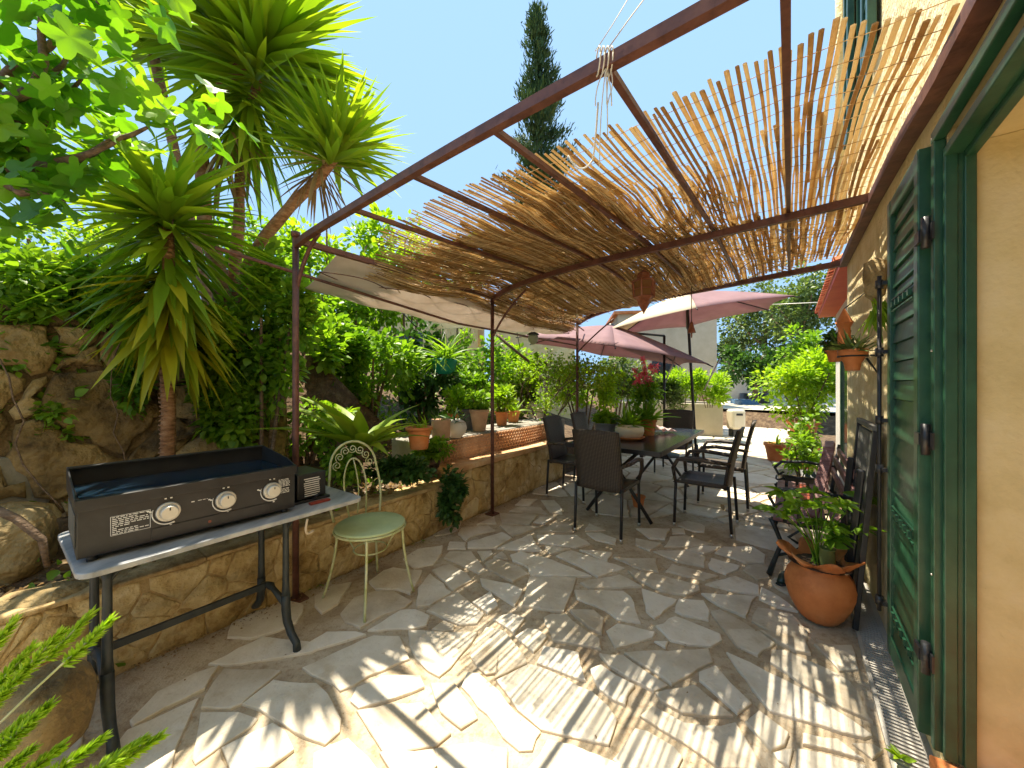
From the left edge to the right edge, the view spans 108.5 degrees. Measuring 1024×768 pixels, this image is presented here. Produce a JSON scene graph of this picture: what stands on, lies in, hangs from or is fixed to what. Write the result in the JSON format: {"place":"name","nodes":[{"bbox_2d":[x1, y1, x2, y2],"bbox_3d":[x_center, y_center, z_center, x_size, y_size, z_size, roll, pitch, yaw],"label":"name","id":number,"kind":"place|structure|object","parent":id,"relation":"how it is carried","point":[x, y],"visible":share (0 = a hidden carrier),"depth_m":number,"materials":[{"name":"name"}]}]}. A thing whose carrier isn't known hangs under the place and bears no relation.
{"place":"outdoors","nodes":[
{"label":"outdoors","id":0,"kind":"place"},
{"bbox_2d":[0,351,841,596],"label":"ground","id":1,"kind":"structure","parent":0,"point":[343,395],"depth_m":3.93,"materials":[{"name":"soil"}]},
{"bbox_2d":[0,457,48,503],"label":"stone slab","id":2,"kind":"structure","parent":1,"relation":"on","point":[11,475],"depth_m":2.10,"materials":[{"name":"grey stone"}]},
{"bbox_2d":[0,506,50,567],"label":"fallen branch","id":3,"kind":"object","parent":1,"relation":"on","point":[28,528],"visible":1,"depth_m":1.73,"materials":[{"name":"brown wood"}]},
{"bbox_2d":[0,504,58,584],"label":"boulder","id":4,"kind":"object","parent":1,"relation":"on","point":[20,555],"visible":0.69,"depth_m":1.83,"materials":[{"name":"beige stone"}]},
{"bbox_2d":[0,580,88,634],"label":"boulder","id":5,"kind":"object","parent":1,"relation":"on","point":[40,595],"visible":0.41,"depth_m":1.57,"materials":[{"name":"beige stone"}]},
{"bbox_2d":[0,207,154,283],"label":"bank shrub","id":6,"kind":"object","parent":1,"relation":"on","point":[43,241],"visible":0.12,"depth_m":3.78,"materials":[{"name":"green plant"}]},
{"bbox_2d":[0,0,259,258],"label":"fig tree","id":7,"kind":"object","parent":1,"relation":"on","point":[35,163],"visible":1,"depth_m":1.54,"materials":[{"name":"green plant"}]},
{"bbox_2d":[0,304,288,517],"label":"rock wall","id":8,"kind":"structure","parent":1,"relation":"on","point":[48,456],"depth_m":2.31,"materials":[{"name":"beige stone"}]},
{"bbox_2d":[0,359,62,508],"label":"dry vine","id":9,"kind":"object","parent":8,"relation":"attached to","point":[17,449],"visible":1,"depth_m":2.00,"materials":[{"name":"brown plant"}]},
{"bbox_2d":[0,289,68,377],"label":"creeper","id":10,"kind":"object","parent":8,"relation":"attached to","point":[14,314],"visible":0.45,"depth_m":2.16,"materials":[{"name":"green plant"}]},
{"bbox_2d":[8,387,78,431],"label":"creeper","id":11,"kind":"object","parent":8,"relation":"attached to","point":[44,416],"visible":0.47,"depth_m":2.21,"materials":[{"name":"green plant"}]},
{"bbox_2d":[0,236,109,328],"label":"ivy","id":12,"kind":"object","parent":8,"relation":"attached to","point":[16,262],"visible":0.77,"depth_m":2.22,"materials":[{"name":"green plant"}]},
{"bbox_2d":[24,254,130,315],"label":"ivy","id":13,"kind":"object","parent":8,"relation":"on","point":[96,262],"visible":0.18,"depth_m":2.40,"materials":[{"name":"green plant"}]},
{"bbox_2d":[102,352,158,420],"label":"creeper","id":14,"kind":"object","parent":8,"relation":"attached to","point":[126,382],"visible":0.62,"depth_m":2.47,"materials":[{"name":"green plant"}]},
{"bbox_2d":[177,369,267,448],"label":"ivy","id":15,"kind":"object","parent":8,"relation":"attached to","point":[221,427],"visible":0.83,"depth_m":2.76,"materials":[{"name":"green plant"}]},
{"bbox_2d":[20,85,278,456],"bbox_3d":[-2.306,-0.548,2.437,1.426,2.345,1.417,0,0,0],"label":"yucca tree","id":16,"kind":"object","parent":1,"relation":"on","point":[162,321],"visible":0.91,"depth_m":2.33,"materials":[{"name":"green plant"}]},
{"bbox_2d":[191,300,241,386],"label":"creeper","id":17,"kind":"object","parent":16,"relation":"attached to","point":[225,347],"visible":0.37,"depth_m":2.67,"materials":[{"name":"green plant"}]},
{"bbox_2d":[121,203,308,296],"bbox_3d":[-3.636,-1.559,4.697,1.828,1.797,1.510,0,0,25],"label":"bank shrub","id":18,"kind":"object","parent":1,"relation":"on","point":[248,240],"visible":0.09,"depth_m":4.71,"materials":[{"name":"green plant"}]},
{"bbox_2d":[0,378,440,599],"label":"leaf litter","id":19,"kind":"object","parent":1,"relation":"on","point":[63,567],"visible":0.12,"depth_m":1.95,"materials":[{"name":"brown plant"}]},
{"bbox_2d":[31,0,414,338],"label":"yucca tree","id":20,"kind":"object","parent":1,"relation":"on","point":[252,57],"visible":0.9,"depth_m":2.86,"materials":[{"name":"green plant"}]},
{"bbox_2d":[208,236,329,450],"bbox_3d":[-1.975,-0.112,2.965,1.035,2.157,0.592,0,0,0],"label":"shrub","id":21,"kind":"object","parent":1,"relation":"on","point":[273,350],"visible":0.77,"depth_m":2.90,"materials":[{"name":"green plant"}]},
{"bbox_2d":[27,349,528,666],"bbox_3d":[-3.012,0.145,4.788,5.674,2.561,9.086,0,0,37],"label":"ground cover","id":22,"kind":"object","parent":1,"relation":"on","point":[52,574],"visible":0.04,"depth_m":3.39,"materials":[{"name":"green plant"}]},
{"bbox_2d":[251,215,394,314],"bbox_3d":[-3.045,-1.287,5.926,2.559,2.959,1.751,0,0,0],"label":"hedge tree","id":23,"kind":"object","parent":1,"relation":"on","point":[291,223],"visible":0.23,"depth_m":5.70,"materials":[{"name":"green plant"}]},
{"bbox_2d":[286,395,359,464],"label":"garden bush","id":24,"kind":"object","parent":1,"relation":"on","point":[320,442],"visible":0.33,"depth_m":3.39,"materials":[{"name":"green plant"}]},
{"bbox_2d":[284,301,371,375],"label":"laurel bush","id":25,"kind":"object","parent":1,"relation":"on","point":[327,358],"visible":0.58,"depth_m":3.83,"materials":[{"name":"green plant"}]},
{"bbox_2d":[237,396,428,462],"bbox_3d":[-1.316,0.363,3.069,1.368,0.560,1.425,0,0,0],"label":"nest fern","id":26,"kind":"object","parent":1,"relation":"on","point":[344,425],"visible":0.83,"depth_m":2.88,"materials":[{"name":"green plant"}]},
{"bbox_2d":[310,271,409,394],"bbox_3d":[-2.483,-0.691,5.566,1.943,2.302,1.262,0,0,-21],"label":"hedge tree","id":27,"kind":"object","parent":1,"relation":"on","point":[353,310],"visible":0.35,"depth_m":5.36,"materials":[{"name":"green plant"}]},
{"bbox_2d":[334,311,427,416],"bbox_3d":[-1.654,-0.224,4.433,1.299,1.319,0.910,0,0,0],"label":"laurel bush","id":28,"kind":"object","parent":1,"relation":"on","point":[355,380],"visible":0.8,"depth_m":4.28,"materials":[{"name":"green plant"}]},
{"bbox_2d":[355,202,438,404],"bbox_3d":[-2.063,-1.400,6.629,1.607,3.652,1.627,0,0,-21],"label":"hedge tree","id":29,"kind":"object","parent":1,"relation":"on","point":[374,208],"visible":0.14,"depth_m":6.37,"materials":[{"name":"green plant"}]},
{"bbox_2d":[378,317,465,423],"bbox_3d":[-1.219,-0.156,5.100,1.088,1.536,0.988,0,0,32],"label":"laurel bush","id":30,"kind":"object","parent":1,"relation":"on","point":[426,390],"visible":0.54,"depth_m":5.03,"materials":[{"name":"green plant"}]},
{"bbox_2d":[365,311,483,376],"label":"yellow building","id":31,"kind":"structure","parent":1,"relation":"on","point":[477,333],"depth_m":12.50,"materials":[{"name":"paint"}]},
{"bbox_2d":[392,418,563,477],"bbox_3d":[-0.208,0.756,4.857,0.520,0.387,2.915,0,0,35],"label":"pot shelf","id":32,"kind":"object","parent":1,"relation":"on","point":[401,446],"visible":0.26,"depth_m":4.28,"materials":[{"name":"grey stone"}]},
{"bbox_2d":[405,413,432,449],"bbox_3d":[-0.795,0.404,3.204,0.319,0.318,0.243,0,0,41],"label":"flower pot","id":33,"kind":"object","parent":32,"relation":"on","point":[418,442],"visible":0.96,"depth_m":3.15,"materials":[{"name":"ceramic"}]},
{"bbox_2d":[411,434,455,462],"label":"trailing plant","id":34,"kind":"object","parent":32,"relation":"on","point":[437,443],"visible":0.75,"depth_m":3.35,"materials":[{"name":"green plant"}]},
{"bbox_2d":[442,383,472,418],"bbox_3d":[-0.650,0.273,4.613,0.507,0.580,0.449,0,0,0],"label":"flower pot","id":35,"kind":"object","parent":32,"relation":"on","point":[455,394],"visible":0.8,"depth_m":4.57,"materials":[{"name":"ceramic"}]},
{"bbox_2d":[458,366,490,400],"bbox_3d":[-0.561,0.150,5.478,0.644,0.827,0.391,0,0,0],"label":"flower pot","id":36,"kind":"object","parent":32,"relation":"on","point":[479,382],"visible":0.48,"depth_m":5.43,"materials":[{"name":"plant"}]},
{"bbox_2d":[461,386,490,431],"bbox_3d":[-0.423,0.288,4.418,0.392,0.550,0.400,0,0,0],"label":"flower pot","id":37,"kind":"object","parent":32,"relation":"on","point":[478,407],"visible":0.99,"depth_m":4.37,"materials":[{"name":"ceramic"}]},
{"bbox_2d":[484,382,518,425],"bbox_3d":[-0.121,0.267,5.026,0.465,0.592,0.374,0,0,-23],"label":"flower pot","id":38,"kind":"object","parent":32,"relation":"on","point":[503,395],"visible":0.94,"depth_m":4.98,"materials":[{"name":"ceramic"}]},
{"bbox_2d":[484,347,611,420],"bbox_3d":[0.572,0.149,5.877,1.954,1.420,1.609,0,0,44],"label":"bare shrub","id":39,"kind":"object","parent":32,"relation":"on","point":[559,373],"visible":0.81,"depth_m":5.63,"materials":[{"name":"plant"}]},
{"bbox_2d":[451,328,523,391],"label":"garden bush","id":40,"kind":"object","parent":1,"relation":"on","point":[498,359],"visible":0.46,"depth_m":6.02,"materials":[{"name":"green plant"}]},
{"bbox_2d":[494,336,553,416],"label":"garden bush","id":41,"kind":"object","parent":1,"relation":"on","point":[531,386],"visible":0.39,"depth_m":6.74,"materials":[{"name":"green plant"}]},
{"bbox_2d":[494,311,575,418],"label":"yellow building","id":42,"kind":"structure","parent":1,"relation":"on","point":[539,348],"depth_m":11.50,"materials":[{"name":"paint"}]},
{"bbox_2d":[494,0,579,310],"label":"cypress tree","id":43,"kind":"object","parent":1,"relation":"on","point":[540,67],"visible":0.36,"depth_m":14.13,"materials":[{"name":"green plant"}]},
{"bbox_2d":[542,360,631,429],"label":"garden bush","id":44,"kind":"object","parent":1,"relation":"on","point":[601,396],"visible":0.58,"depth_m":7.45,"materials":[{"name":"green plant"}]},
{"bbox_2d":[584,356,657,421],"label":"garden bush","id":45,"kind":"object","parent":1,"relation":"on","point":[621,362],"visible":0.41,"depth_m":8.42,"materials":[{"name":"green plant"}]},
{"bbox_2d":[605,310,716,400],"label":"garden building","id":46,"kind":"structure","parent":1,"relation":"on","point":[704,343],"depth_m":13.14,"materials":[{"name":"grey"}]},
{"bbox_2d":[614,393,722,436],"bbox_3d":[4.584,0.800,10.827,2.685,1.200,2.100,0,0,27],"label":"planter box","id":47,"kind":"object","parent":1,"relation":"on","point":[709,420],"visible":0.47,"depth_m":9.47,"materials":[{"name":"concrete"}]},
{"bbox_2d":[654,377,688,409],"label":"planter bush","id":48,"kind":"object","parent":47,"relation":"in","point":[674,397],"visible":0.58,"depth_m":8.70,"materials":[{"name":"green plant"}]},
{"bbox_2d":[658,366,713,407],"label":"planter bush","id":49,"kind":"object","parent":47,"relation":"in","point":[678,375],"visible":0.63,"depth_m":8.74,"materials":[{"name":"green plant"}]},
{"bbox_2d":[688,369,733,407],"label":"planter bush","id":50,"kind":"object","parent":47,"relation":"in","point":[718,391],"visible":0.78,"depth_m":8.70,"materials":[{"name":"green plant"}]},
{"bbox_2d":[717,343,792,399],"bbox_3d":[10.040,-0.297,14.932,3.260,2.729,2.940,0,0,28],"label":"garden tree","id":51,"kind":"object","parent":1,"relation":"on","point":[735,354],"visible":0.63,"depth_m":14.64,"materials":[{"name":"green plant"}]},
{"bbox_2d":[717,275,815,392],"bbox_3d":[11.645,-1.975,16.847,4.710,6.009,3.800,0,0,0],"label":"garden tree","id":52,"kind":"object","parent":1,"relation":"on","point":[744,323],"visible":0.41,"depth_m":16.73,"materials":[{"name":"green plant"}]},
{"bbox_2d":[762,256,835,405],"bbox_3d":[10.974,-1.909,13.978,3.238,5.862,2.533,0,0,0],"label":"garden tree","id":53,"kind":"object","parent":1,"relation":"on","point":[806,297],"visible":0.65,"depth_m":13.79,"materials":[{"name":"green plant"}]},
{"bbox_2d":[774,322,835,407],"bbox_3d":[8.813,-0.393,10.996,1.460,2.918,1.683,0,0,-41],"label":"garden tree","id":54,"kind":"object","parent":1,"relation":"on","point":[810,339],"visible":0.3,"depth_m":10.92,"materials":[{"name":"green plant"}]},
{"bbox_2d":[815,254,846,485],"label":"annexe","id":55,"kind":"structure","parent":1,"relation":"on","point":[832,301],"depth_m":4.71,"materials":[{"name":"red tile"}]},
{"bbox_2d":[835,0,1023,767],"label":"house","id":56,"kind":"structure","parent":1,"relation":"on","point":[937,398],"depth_m":1.19,"materials":[{"name":"paint"}]},
{"bbox_2d":[818,328,855,361],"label":"wall plant","id":57,"kind":"object","parent":56,"relation":"attached to","point":[830,354],"depth_m":2.82,"materials":[{"name":"plant"}]},
{"bbox_2d":[835,293,863,344],"bbox_3d":[2.261,-0.426,2.478,0.095,0.353,0.140,0,0,-27],"label":"terracotta lantern","id":58,"kind":"object","parent":56,"relation":"hanging from","point":[845,321],"visible":0.65,"depth_m":2.48,"materials":[{"name":"orange ceramic"}]},
{"bbox_2d":[825,329,876,372],"bbox_3d":[2.030,-0.192,2.207,0.318,0.288,0.315,0,0,-29],"label":"wall pot","id":59,"kind":"object","parent":56,"relation":"attached to","point":[851,354],"depth_m":2.17,"materials":[{"name":"ceramic"}]},
{"bbox_2d":[854,258,886,345],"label":"potted plant","id":60,"kind":"object","parent":56,"relation":"attached to","point":[874,268],"depth_m":1.88,"materials":[{"name":"green plant"}]},
{"bbox_2d":[0,0,846,383],"label":"sky","id":61,"kind":"structure","parent":0,"point":[452,66],"materials":[{"name":"blue"}]},
{"bbox_2d":[44,426,890,767],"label":"paving","id":62,"kind":"structure","parent":0,"point":[542,698],"depth_m":1.76,"materials":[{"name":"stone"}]},
{"bbox_2d":[0,659,97,767],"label":"boulder","id":63,"kind":"object","parent":62,"relation":"on","point":[74,688],"visible":0.67,"depth_m":1.22,"materials":[{"name":"brown stone"}]},
{"bbox_2d":[0,605,170,767],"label":"feathery shrub","id":64,"kind":"object","parent":62,"relation":"on","point":[21,668],"visible":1,"depth_m":1.06,"materials":[{"name":"green plant"}]},
{"bbox_2d":[58,485,360,755],"bbox_3d":[-1.445,1.012,1.911,0.704,0.684,1.108,0,0,35],"label":"marble table","id":65,"kind":"object","parent":62,"relation":"on","point":[108,567],"visible":0.74,"depth_m":1.58,"materials":[{"name":"metal"}]},
{"bbox_2d":[66,445,296,561],"bbox_3d":[-1.542,0.519,1.779,0.508,0.302,0.757,0,0,37],"label":"gas griddle","id":66,"kind":"object","parent":65,"relation":"on","point":[116,505],"visible":1,"depth_m":1.66,"materials":[{"name":"black metal"}]},
{"bbox_2d":[295,466,329,504],"bbox_3d":[-1.239,0.590,2.178,0.250,0.159,0.200,0,0,35],"label":"speaker","id":67,"kind":"object","parent":65,"relation":"on","point":[309,483],"visible":0.77,"depth_m":2.11,"materials":[{"name":"black metal"}]},
{"bbox_2d":[0,478,451,681],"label":"retaining wall","id":68,"kind":"structure","parent":62,"relation":"on","point":[148,594],"depth_m":2.00,"materials":[{"name":"stone"}]},
{"bbox_2d":[316,445,363,485],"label":"trailing plant","id":69,"kind":"object","parent":68,"relation":"on","point":[350,476],"visible":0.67,"depth_m":2.84,"materials":[{"name":"green plant"}]},
{"bbox_2d":[363,453,436,486],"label":"trailing plant","id":70,"kind":"object","parent":68,"relation":"on","point":[408,469],"visible":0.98,"depth_m":2.99,"materials":[{"name":"green plant"}]},
{"bbox_2d":[435,463,469,532],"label":"trailing plant","id":71,"kind":"object","parent":68,"relation":"on","point":[454,487],"visible":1,"depth_m":3.18,"materials":[{"name":"green plant"}]},
{"bbox_2d":[322,440,414,622],"bbox_3d":[-0.936,0.867,2.382,0.557,0.949,0.442,0,0,35],"label":"bistro chair","id":72,"kind":"object","parent":62,"relation":"on","point":[361,527],"visible":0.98,"depth_m":2.37,"materials":[{"name":"green paint"}]},
{"bbox_2d":[98,468,798,762],"bbox_3d":[0.599,1.335,2.730,2.805,0.022,6.822,0,0,35],"label":"fallen debris","id":73,"kind":"object","parent":62,"relation":"on","point":[162,655],"visible":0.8,"depth_m":2.21,"materials":[{"name":"brown plant"}]},
{"bbox_2d":[437,439,567,522],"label":"raised planter wall","id":74,"kind":"structure","parent":62,"relation":"on","point":[519,470],"depth_m":4.17,"materials":[{"name":"stone"}]},
{"bbox_2d":[439,424,546,463],"bbox_3d":[-0.039,0.682,4.562,0.083,0.227,2.272,0,0,35],"label":"scalloped tile row","id":75,"kind":"object","parent":74,"relation":"on","point":[469,446],"visible":0.86,"depth_m":4.36,"materials":[{"name":"ceramic"}]},
{"bbox_2d":[542,415,598,503],"bbox_3d":[0.705,0.867,4.454,0.570,0.942,0.542,0,0,34],"label":"rattan chair","id":76,"kind":"object","parent":62,"relation":"on","point":[555,437],"visible":0.67,"depth_m":4.50,"materials":[{"name":"wicker"}]},
{"bbox_2d":[572,429,643,543],"bbox_3d":[0.871,0.867,3.400,0.542,0.942,0.570,0,0,37],"label":"rattan chair","id":77,"kind":"object","parent":62,"relation":"on","point":[598,462],"visible":1,"depth_m":3.22,"materials":[{"name":"wicker"}]},
{"bbox_2d":[214,0,1002,602],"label":"pergola","id":78,"kind":"object","parent":62,"relation":"on","point":[968,28],"visible":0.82,"depth_m":1.76,"materials":[{"name":"brown paint"}]},
{"bbox_2d":[305,255,574,333],"bbox_3d":[-0.382,-0.810,4.300,0.621,0.281,3.701,0,0,37],"label":"shade cloth","id":79,"kind":"object","parent":78,"relation":"on","point":[449,308],"visible":0.67,"depth_m":3.42,"materials":[{"name":"beige fabric"}]},
{"bbox_2d":[434,323,473,342],"bbox_3d":[-0.773,-0.762,4.995,0.571,0.407,0.031,0,0,0],"label":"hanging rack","id":80,"kind":"object","parent":78,"relation":"hanging from","point":[448,326],"visible":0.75,"depth_m":4.99,"materials":[{"name":"beige metal"}]},
{"bbox_2d":[394,327,482,387],"bbox_3d":[-0.808,-0.397,4.625,1.180,0.936,1.185,0,0,0],"label":"hanging basket","id":81,"kind":"object","parent":80,"relation":"hanging from","point":[443,361],"visible":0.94,"depth_m":4.49,"materials":[{"name":"teal plastic"}]},
{"bbox_2d":[567,0,643,169],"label":"tied string","id":82,"kind":"object","parent":78,"relation":"attached to","point":[606,74],"visible":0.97,"depth_m":1.07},
{"bbox_2d":[363,0,959,310],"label":"reed mat","id":83,"kind":"object","parent":78,"relation":"on","point":[564,219],"visible":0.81,"depth_m":2.00,"materials":[{"name":"beige wicker"}]},
{"bbox_2d":[480,200,862,333],"bbox_3d":[1.406,-0.947,3.896,3.164,0.454,2.275,0,0,37],"label":"reed mat","id":84,"kind":"object","parent":78,"relation":"on","point":[610,291],"visible":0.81,"depth_m":3.60,"materials":[{"name":"brown wicker"}]},
{"bbox_2d":[631,270,655,313],"bbox_3d":[1.108,-0.774,3.100,0.210,0.370,0.182,0,0,0],"label":"hanging lantern","id":85,"kind":"object","parent":84,"relation":"hanging from","point":[643,287],"visible":1,"depth_m":3.05,"materials":[{"name":"orange metal"}]},
{"bbox_2d":[516,324,712,457],"bbox_3d":[1.696,0.138,6.634,3.270,2.425,3.448,0,0,0],"label":"parasol","id":86,"kind":"object","parent":62,"relation":"on","point":[608,340],"visible":0.84,"depth_m":6.03,"materials":[{"name":"fabric"}]},
{"bbox_2d":[565,427,703,524],"bbox_3d":[1.555,0.978,4.368,0.955,0.740,2.055,0,0,37],"label":"dining table","id":87,"kind":"object","parent":62,"relation":"on","point":[662,444],"visible":0.6,"depth_m":3.84,"materials":[{"name":"black metal"}]},
{"bbox_2d":[591,407,617,431],"bbox_3d":[1.138,0.442,4.473,0.324,0.332,0.314,0,0,-43],"label":"zinc planter","id":88,"kind":"object","parent":87,"relation":"on","point":[601,421],"visible":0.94,"depth_m":4.39,"materials":[{"name":"plant"}]},
{"bbox_2d":[615,425,644,440],"bbox_3d":[1.299,0.538,4.079,0.330,0.140,0.330,0,0,0],"label":"cream bowl","id":89,"kind":"object","parent":87,"relation":"on","point":[631,433],"visible":0.89,"depth_m":3.96,"materials":[{"name":"ceramic"}]},
{"bbox_2d":[603,397,658,435],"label":"spider plant","id":90,"kind":"object","parent":87,"relation":"on","point":[630,417],"visible":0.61,"depth_m":4.26,"materials":[{"name":"green plant"}]},
{"bbox_2d":[620,355,674,435],"bbox_3d":[1.598,0.134,4.402,0.696,0.948,0.673,0,0,35],"label":"orchid pot","id":91,"kind":"object","parent":87,"relation":"on","point":[645,394],"visible":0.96,"depth_m":4.35,"materials":[{"name":"ceramic"}]},
{"bbox_2d":[654,409,693,473],"bbox_3d":[2.438,0.867,5.531,0.542,0.942,0.570,0,0,37],"label":"rattan chair","id":92,"kind":"object","parent":62,"relation":"on","point":[683,419],"visible":0.45,"depth_m":5.67,"materials":[{"name":"wicker"}]},
{"bbox_2d":[613,291,798,463],"bbox_3d":[3.102,-0.137,6.400,3.045,2.974,2.851,0,0,0],"label":"parasol","id":93,"kind":"object","parent":62,"relation":"on","point":[676,311],"visible":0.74,"depth_m":6.39,"materials":[{"name":"fabric"}]},
{"bbox_2d":[671,427,744,537],"bbox_3d":[1.877,0.867,3.507,0.570,0.942,0.542,0,0,37],"label":"rattan chair","id":94,"kind":"object","parent":62,"relation":"on","point":[726,481],"visible":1,"depth_m":3.43,"materials":[{"name":"wicker"}]},
{"bbox_2d":[696,420,756,511],"bbox_3d":[2.423,0.867,4.163,0.570,0.942,0.542,0,0,34],"label":"rattan chair","id":95,"kind":"object","parent":62,"relation":"on","point":[741,466],"visible":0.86,"depth_m":4.03,"materials":[{"name":"wicker"}]},
{"bbox_2d":[727,409,744,436],"bbox_3d":[5.713,1.000,9.402,0.340,0.700,0.310,0,0,0],"label":"plastic heater","id":96,"kind":"object","parent":62,"relation":"on","point":[735,420],"visible":0.8,"depth_m":9.27,"materials":[{"name":"beige plastic"}]},
{"bbox_2d":[772,422,822,522],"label":"plant","id":97,"kind":"object","parent":62,"relation":"on","point":[794,473],"visible":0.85,"depth_m":3.62,"materials":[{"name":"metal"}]},
{"bbox_2d":[785,403,823,471],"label":"plant","id":98,"kind":"object","parent":62,"relation":"on","point":[805,428],"visible":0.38,"depth_m":4.01,"materials":[{"name":"plant"}]},
{"bbox_2d":[766,444,857,584],"bbox_3d":[2.331,0.936,2.907,0.489,0.814,1.250,0,0,37],"label":"garden chair","id":99,"kind":"object","parent":62,"relation":"on","point":[791,485],"visible":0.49,"depth_m":2.60,"materials":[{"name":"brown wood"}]},
{"bbox_2d":[805,441,834,517],"bbox_3d":[2.316,0.678,2.739,0.890,0.418,0.090,0,0,-43],"label":"leaning frame","id":100,"kind":"object","parent":99,"relation":"on","point":[822,478],"visible":0.79,"depth_m":2.69,"materials":[{"name":"brown wood"}]},
{"bbox_2d":[751,485,885,626],"bbox_3d":[1.765,0.965,2.115,0.607,0.747,0.518,0,0,-28],"label":"potted plant","id":101,"kind":"object","parent":62,"relation":"on","point":[824,594],"visible":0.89,"depth_m":2.04,"materials":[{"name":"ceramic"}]},
{"bbox_2d":[851,582,933,767],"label":"drain channel","id":102,"kind":"object","parent":62,"relation":"in","point":[901,734],"visible":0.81,"depth_m":1.59,"materials":[{"name":"grey metal"}]},
{"bbox_2d":[840,418,876,630],"bbox_3d":[2.057,0.775,2.218,0.142,1.111,0.610,0,0,37],"label":"folded chair","id":103,"kind":"object","parent":102,"relation":"on","point":[863,459],"visible":0.65,"depth_m":2.03,"materials":[{"name":"black metal"}]},
{"bbox_2d":[722,401,835,412],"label":"terrace","id":104,"kind":"structure","parent":0,"point":[726,405],"depth_m":13.46,"materials":[{"name":"stone"}]},
{"bbox_3d":[5.606,1.203,7.098,0.400,0.270,0.400,0,0,0],"label":"plinth","id":105,"kind":"object","parent":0,"visible":0},
{"bbox_2d":[746,344,835,435],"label":"bush","id":106,"kind":"object","parent":105,"relation":"on","point":[812,376],"visible":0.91,"depth_m":6.92,"materials":[{"name":"green plant"}]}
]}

